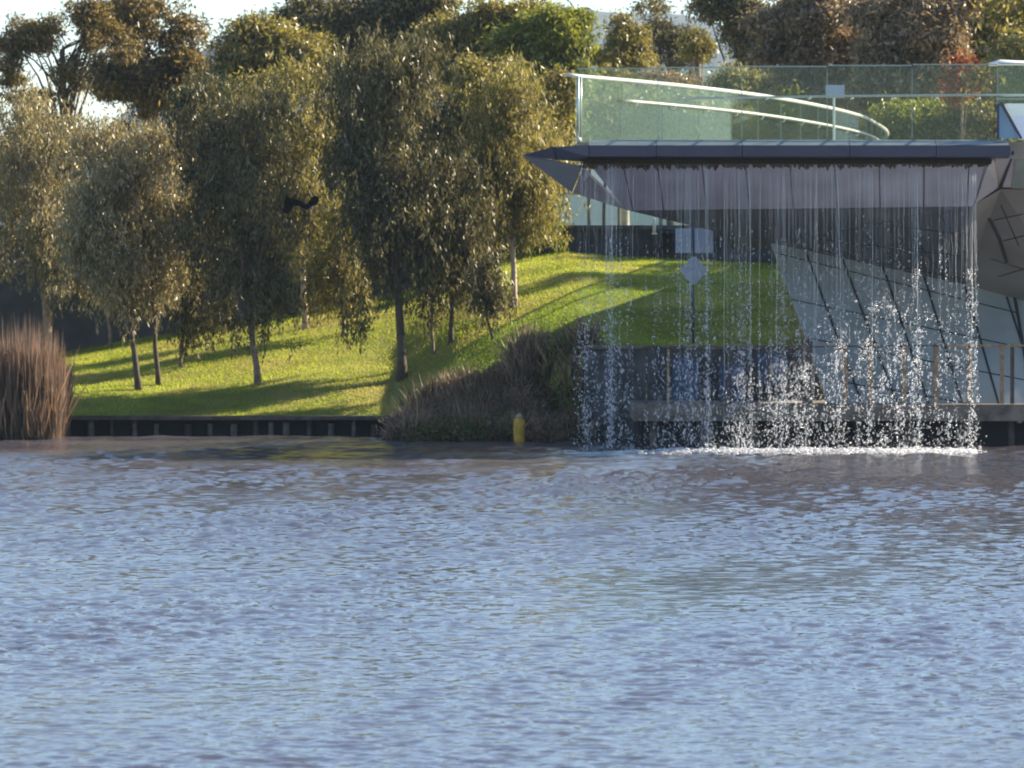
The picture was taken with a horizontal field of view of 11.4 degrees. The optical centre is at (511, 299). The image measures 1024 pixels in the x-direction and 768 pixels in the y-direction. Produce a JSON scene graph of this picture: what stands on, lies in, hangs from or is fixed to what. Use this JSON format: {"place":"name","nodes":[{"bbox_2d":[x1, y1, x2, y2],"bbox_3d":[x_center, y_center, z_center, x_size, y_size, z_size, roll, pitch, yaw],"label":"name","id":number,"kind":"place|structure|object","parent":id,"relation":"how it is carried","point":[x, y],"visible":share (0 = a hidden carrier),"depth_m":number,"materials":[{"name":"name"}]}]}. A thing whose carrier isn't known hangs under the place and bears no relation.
{"place":"outdoors","nodes":[
{"label":"outdoors","id":0,"kind":"place"},
{"bbox_2d":[283,195,318,213],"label":"bird","id":1,"kind":"object","parent":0,"point":[289,203],"visible":1,"depth_m":86.12},
{"bbox_2d":[73,193,613,194],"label":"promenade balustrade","id":2,"kind":"object","parent":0,"point":[453,194],"visible":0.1,"depth_m":128.32,"materials":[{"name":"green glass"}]},
{"bbox_2d":[0,0,870,136],"label":"sky","id":3,"kind":"structure","parent":0,"point":[216,9],"materials":[{"name":"white"}]},
{"bbox_2d":[60,250,825,439],"bbox_3d":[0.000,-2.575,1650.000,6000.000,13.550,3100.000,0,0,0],"label":"ground","id":4,"kind":"structure","parent":0,"point":[398,391],"depth_m":117.06,"materials":[{"name":"plant"}]},
{"bbox_2d":[0,311,89,439],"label":"reed bed","id":5,"kind":"object","parent":4,"relation":"on","point":[25,359],"visible":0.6,"depth_m":109.81,"materials":[{"name":"brown plant"}]},
{"bbox_2d":[0,70,91,348],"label":"riverbank tree","id":6,"kind":"object","parent":4,"relation":"on","point":[25,181],"visible":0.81,"depth_m":125.88,"materials":[{"name":"green plant"}]},
{"bbox_2d":[0,88,100,222],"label":"shrub","id":7,"kind":"object","parent":4,"relation":"on","point":[51,121],"visible":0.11,"depth_m":135.62,"materials":[{"name":"green plant"}]},
{"bbox_2d":[0,0,146,130],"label":"gum tree","id":8,"kind":"object","parent":4,"relation":"on","point":[96,30],"visible":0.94,"depth_m":149.81,"materials":[{"name":"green plant"}]},
{"bbox_2d":[33,235,129,346],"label":"riverbank tree","id":9,"kind":"object","parent":4,"relation":"on","point":[80,294],"visible":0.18,"depth_m":126.46,"materials":[{"name":"green plant"}]},
{"bbox_2d":[48,109,180,224],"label":"shrub","id":10,"kind":"object","parent":4,"relation":"on","point":[127,123],"visible":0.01,"depth_m":136.00,"materials":[{"name":"green plant"}]},
{"bbox_2d":[37,90,192,390],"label":"riverbank tree","id":11,"kind":"object","parent":4,"relation":"on","point":[99,257],"visible":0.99,"depth_m":116.56,"materials":[{"name":"green plant"}]},
{"bbox_2d":[80,0,217,157],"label":"gum tree","id":12,"kind":"object","parent":4,"relation":"on","point":[146,83],"visible":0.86,"depth_m":154.55,"materials":[{"name":"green plant"}]},
{"bbox_2d":[95,106,212,384],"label":"riverbank tree","id":13,"kind":"object","parent":4,"relation":"on","point":[161,277],"visible":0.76,"depth_m":117.23,"materials":[{"name":"green plant"}]},
{"bbox_2d":[150,66,247,224],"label":"shrub","id":14,"kind":"object","parent":4,"relation":"on","point":[194,171],"visible":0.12,"depth_m":136.38,"materials":[{"name":"green plant"}]},
{"bbox_2d":[161,213,241,367],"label":"riverbank tree","id":15,"kind":"object","parent":4,"relation":"on","point":[187,323],"visible":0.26,"depth_m":119.47,"materials":[{"name":"green plant"}]},
{"bbox_2d":[70,415,392,435],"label":"timber edge","id":16,"kind":"object","parent":4,"relation":"on","point":[187,425],"visible":0.3,"depth_m":113.10,"materials":[{"name":"black wood"}]},
{"bbox_2d":[149,50,339,385],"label":"riverbank tree","id":17,"kind":"object","parent":4,"relation":"on","point":[221,189],"visible":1,"depth_m":116.19,"materials":[{"name":"green plant"}]},
{"bbox_2d":[163,4,356,130],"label":"gum tree","id":18,"kind":"object","parent":4,"relation":"on","point":[253,36],"visible":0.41,"depth_m":151.56,"materials":[{"name":"green plant"}]},
{"bbox_2d":[207,58,343,223],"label":"shrub","id":19,"kind":"object","parent":4,"relation":"on","point":[259,74],"visible":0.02,"depth_m":135.33,"materials":[{"name":"green plant"}]},
{"bbox_2d":[226,38,351,328],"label":"riverbank tree","id":20,"kind":"object","parent":4,"relation":"on","point":[290,74],"visible":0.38,"depth_m":123.78,"materials":[{"name":"green plant"}]},
{"bbox_2d":[265,0,338,112],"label":"gum tree","id":21,"kind":"object","parent":4,"relation":"on","point":[298,9],"visible":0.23,"depth_m":164.53,"materials":[{"name":"green plant"}]},
{"bbox_2d":[279,181,384,334],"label":"riverbank tree","id":22,"kind":"object","parent":4,"relation":"on","point":[321,286],"visible":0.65,"depth_m":121.89,"materials":[{"name":"green plant"}]},
{"bbox_2d":[301,56,451,222],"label":"shrub","id":23,"kind":"object","parent":4,"relation":"on","point":[434,130],"visible":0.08,"depth_m":135.16,"materials":[{"name":"green plant"}]},
{"bbox_2d":[299,0,467,124],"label":"gum tree","id":24,"kind":"object","parent":4,"relation":"on","point":[347,17],"visible":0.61,"depth_m":157.09,"materials":[{"name":"green plant"}]},
{"bbox_2d":[0,225,777,351],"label":"retaining wall","id":25,"kind":"structure","parent":4,"relation":"on","point":[641,241],"depth_m":128.20,"materials":[{"name":"grey concrete"}]},
{"bbox_2d":[652,217,656,234],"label":"white post","id":26,"kind":"object","parent":25,"relation":"on","point":[654,226],"visible":1,"depth_m":127.56,"materials":[{"name":"grey metal"}]},
{"bbox_2d":[658,231,674,249],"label":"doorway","id":27,"kind":"structure","parent":25,"relation":"attached to","point":[666,239],"depth_m":127.88,"materials":[{"name":"black"}]},
{"bbox_2d":[301,0,496,381],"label":"riverbank tree","id":28,"kind":"object","parent":4,"relation":"on","point":[381,158],"visible":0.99,"depth_m":115.84,"materials":[{"name":"green plant"}]},
{"bbox_2d":[395,159,480,356],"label":"riverbank tree","id":29,"kind":"object","parent":4,"relation":"on","point":[430,318],"visible":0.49,"depth_m":116.73,"materials":[{"name":"green plant"}]},
{"bbox_2d":[362,81,532,219],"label":"shrub","id":30,"kind":"object","parent":4,"relation":"on","point":[458,121],"visible":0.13,"depth_m":135.60,"materials":[{"name":"green plant"}]},
{"bbox_2d":[402,119,517,345],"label":"riverbank tree","id":31,"kind":"object","parent":4,"relation":"on","point":[464,178],"visible":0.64,"depth_m":116.62,"materials":[{"name":"green plant"}]},
{"bbox_2d":[390,0,562,101],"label":"gum tree","id":32,"kind":"object","parent":4,"relation":"on","point":[465,29],"visible":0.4,"depth_m":149.38,"materials":[{"name":"green plant"}]},
{"bbox_2d":[446,245,530,339],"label":"riverbank tree","id":33,"kind":"object","parent":4,"relation":"on","point":[486,290],"visible":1,"depth_m":114.99,"materials":[{"name":"green plant"}]},
{"bbox_2d":[375,307,610,441],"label":"dry scrub","id":34,"kind":"object","parent":4,"relation":"on","point":[522,354],"visible":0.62,"depth_m":110.53,"materials":[{"name":"brown plant"}]},
{"bbox_2d":[440,44,590,306],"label":"riverbank tree","id":35,"kind":"object","parent":4,"relation":"on","point":[514,188],"visible":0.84,"depth_m":117.77,"materials":[{"name":"green plant"}]},
{"bbox_2d":[441,42,599,220],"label":"tree","id":36,"kind":"object","parent":4,"relation":"on","point":[565,90],"visible":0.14,"depth_m":136.18,"materials":[{"name":"green plant"}]},
{"bbox_2d":[505,202,568,257],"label":"shrub","id":37,"kind":"object","parent":4,"relation":"on","point":[518,238],"visible":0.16,"depth_m":127.19,"materials":[{"name":"green plant"}]},
{"bbox_2d":[475,0,612,224],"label":"gum tree","id":38,"kind":"object","parent":4,"relation":"on","point":[549,35],"visible":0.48,"depth_m":145.58,"materials":[{"name":"green plant"}]},
{"bbox_2d":[576,67,627,224],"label":"shrub","id":39,"kind":"object","parent":4,"relation":"on","point":[607,84],"visible":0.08,"depth_m":157.75,"materials":[{"name":"green plant"}]},
{"bbox_2d":[579,82,647,224],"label":"shrub","id":40,"kind":"object","parent":4,"relation":"on","point":[609,116],"visible":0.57,"depth_m":149.65,"materials":[{"name":"green plant"}]},
{"bbox_2d":[582,6,662,224],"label":"gum tree","id":41,"kind":"object","parent":4,"relation":"on","point":[626,41],"visible":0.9,"depth_m":174.59,"materials":[{"name":"green plant"}]},
{"bbox_2d":[593,59,669,224],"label":"shrub","id":42,"kind":"object","parent":4,"relation":"on","point":[651,93],"visible":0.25,"depth_m":160.02,"materials":[{"name":"green plant"}]},
{"bbox_2d":[615,99,714,224],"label":"shrub","id":43,"kind":"object","parent":4,"relation":"on","point":[678,126],"visible":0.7,"depth_m":147.55,"materials":[{"name":"green plant"}]},
{"bbox_2d":[629,0,716,224],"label":"gum tree","id":44,"kind":"object","parent":4,"relation":"on","point":[668,38],"visible":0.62,"depth_m":179.71,"materials":[{"name":"green plant"}]},
{"bbox_2d":[631,60,739,224],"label":"shrub","id":45,"kind":"object","parent":4,"relation":"on","point":[662,76],"visible":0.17,"depth_m":161.34,"materials":[{"name":"green plant"}]},
{"bbox_2d":[675,227,712,343],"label":"sign post","id":46,"kind":"object","parent":4,"relation":"on","point":[693,270],"visible":0.84,"depth_m":110.74,"materials":[{"name":"grey metal"}]},
{"bbox_2d":[675,25,723,80],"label":"gum tree","id":47,"kind":"object","parent":4,"relation":"on","point":[695,45],"visible":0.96,"depth_m":169.89,"materials":[{"name":"green plant"}]},
{"bbox_2d":[582,345,819,437],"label":"wall","id":48,"kind":"structure","parent":4,"relation":"on","point":[614,379],"depth_m":109.05,"materials":[{"name":"concrete"}]},
{"bbox_2d":[656,83,761,139],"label":"shrub","id":49,"kind":"object","parent":4,"relation":"on","point":[717,118],"visible":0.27,"depth_m":151.75,"materials":[{"name":"green plant"}]},
{"bbox_2d":[679,0,780,73],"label":"gum tree","id":50,"kind":"object","parent":4,"relation":"on","point":[719,11],"visible":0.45,"depth_m":164.65,"materials":[{"name":"green plant"}]},
{"bbox_2d":[701,54,769,111],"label":"shrub","id":51,"kind":"object","parent":4,"relation":"on","point":[730,79],"visible":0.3,"depth_m":159.81,"materials":[{"name":"green plant"}]},
{"bbox_2d":[753,69,774,121],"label":"shrub","id":52,"kind":"object","parent":4,"relation":"on","point":[763,83],"visible":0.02,"depth_m":157.85,"materials":[{"name":"green plant"}]},
{"bbox_2d":[718,79,810,139],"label":"shrub","id":53,"kind":"object","parent":4,"relation":"on","point":[772,128],"visible":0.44,"depth_m":146.72,"materials":[{"name":"green plant"}]},
{"bbox_2d":[732,0,867,120],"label":"gum tree","id":54,"kind":"object","parent":4,"relation":"on","point":[800,33],"visible":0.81,"depth_m":149.29,"materials":[{"name":"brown plant"}]},
{"bbox_2d":[786,95,888,139],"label":"shrub","id":55,"kind":"object","parent":4,"relation":"on","point":[815,114],"visible":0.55,"depth_m":144.59,"materials":[{"name":"green plant"}]},
{"bbox_2d":[826,0,997,126],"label":"gum tree","id":56,"kind":"object","parent":4,"relation":"on","point":[904,32],"visible":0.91,"depth_m":145.37,"materials":[{"name":"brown plant"}]},
{"bbox_2d":[859,89,975,139],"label":"shrub","id":57,"kind":"object","parent":4,"relation":"on","point":[900,124],"visible":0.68,"depth_m":142.35,"materials":[{"name":"green plant"}]},
{"bbox_2d":[934,48,988,139],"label":"tree","id":58,"kind":"object","parent":4,"relation":"on","point":[954,82],"visible":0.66,"depth_m":140.85,"materials":[{"name":"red plant"}]},
{"bbox_2d":[926,90,1017,141],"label":"shrub","id":59,"kind":"object","parent":4,"relation":"on","point":[983,127],"visible":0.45,"depth_m":141.68,"materials":[{"name":"green plant"}]},
{"bbox_2d":[937,0,1023,109],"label":"gum tree","id":60,"kind":"object","parent":4,"relation":"on","point":[989,30],"visible":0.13,"depth_m":149.11,"materials":[{"name":"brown plant"}]},
{"bbox_2d":[958,0,1023,141],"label":"gum tree","id":61,"kind":"object","parent":4,"relation":"on","point":[1012,48],"visible":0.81,"depth_m":126.77,"materials":[{"name":"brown plant"}]},
{"bbox_2d":[0,7,1017,224],"bbox_3d":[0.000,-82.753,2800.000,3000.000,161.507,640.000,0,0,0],"label":"hills","id":62,"kind":"structure","parent":0,"point":[577,204],"depth_m":2645.40,"materials":[{"name":"green plant"}]},
{"bbox_2d":[0,435,1023,767],"bbox_3d":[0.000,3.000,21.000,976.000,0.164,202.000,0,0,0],"label":"water","id":63,"kind":"structure","parent":0,"point":[262,601],"depth_m":50.23,"materials":[{"name":"blue liquid"}]},
{"bbox_2d":[513,413,524,441],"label":"marker post","id":64,"kind":"object","parent":63,"relation":"in","point":[519,429],"visible":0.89,"depth_m":107.91,"materials":[{"name":"yellow paint"}]},
{"bbox_2d":[634,446,986,454],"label":"foam","id":65,"kind":"object","parent":63,"relation":"on","point":[827,450],"visible":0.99,"depth_m":99.36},
{"bbox_2d":[629,400,1023,445],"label":"platform","id":66,"kind":"structure","parent":63,"relation":"in","point":[737,422],"depth_m":105.40,"materials":[{"name":"concrete"}]},
{"bbox_2d":[673,358,697,400],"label":"barrier panel","id":67,"kind":"object","parent":66,"relation":"on","point":[685,379],"visible":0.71,"depth_m":108.58,"materials":[{"name":"blue"}]},
{"bbox_2d":[719,365,744,400],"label":"barrier panel","id":68,"kind":"object","parent":66,"relation":"on","point":[737,382],"visible":0.76,"depth_m":108.58,"materials":[{"name":"blue"}]},
{"bbox_2d":[757,353,785,400],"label":"barrier panel","id":69,"kind":"object","parent":66,"relation":"on","point":[778,369],"visible":0.76,"depth_m":108.58,"materials":[{"name":"blue"}]},
{"bbox_2d":[643,339,1023,422],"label":"timber railing","id":70,"kind":"object","parent":66,"relation":"on","point":[806,346],"visible":1,"depth_m":104.95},
{"bbox_2d":[771,243,1023,403],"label":"faceted wall","id":71,"kind":"structure","parent":66,"relation":"on","point":[836,301],"depth_m":107.17,"materials":[{"name":"grey"}]},
{"bbox_2d":[523,140,1023,300],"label":"canopy","id":72,"kind":"object","parent":71,"relation":"on","point":[950,210],"visible":1,"depth_m":102.38,"materials":[{"name":"metal"}]},
{"bbox_2d":[565,73,888,142],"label":"curved balustrade","id":73,"kind":"object","parent":72,"relation":"on","point":[581,77],"visible":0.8,"depth_m":107.44,"materials":[{"name":"white metal"}]},
{"bbox_2d":[577,63,1023,138],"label":"glass balustrade","id":74,"kind":"object","parent":72,"relation":"on","point":[912,95],"visible":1,"depth_m":100.88,"materials":[{"name":"green"}]},
{"bbox_2d":[826,85,843,139],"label":"sign","id":75,"kind":"object","parent":72,"relation":"on","point":[835,89],"visible":0.78,"depth_m":103.34,"materials":[{"name":"silver metal"}]},
{"bbox_2d":[989,60,1023,99],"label":"balustrade","id":76,"kind":"object","parent":72,"relation":"on","point":[1004,61],"visible":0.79,"depth_m":104.60,"materials":[{"name":"white metal"}]},
{"bbox_2d":[996,102,1023,139],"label":"metal parapet","id":77,"kind":"structure","parent":72,"relation":"on","point":[1014,112],"depth_m":100.48,"materials":[{"name":"white metal"}]}
]}

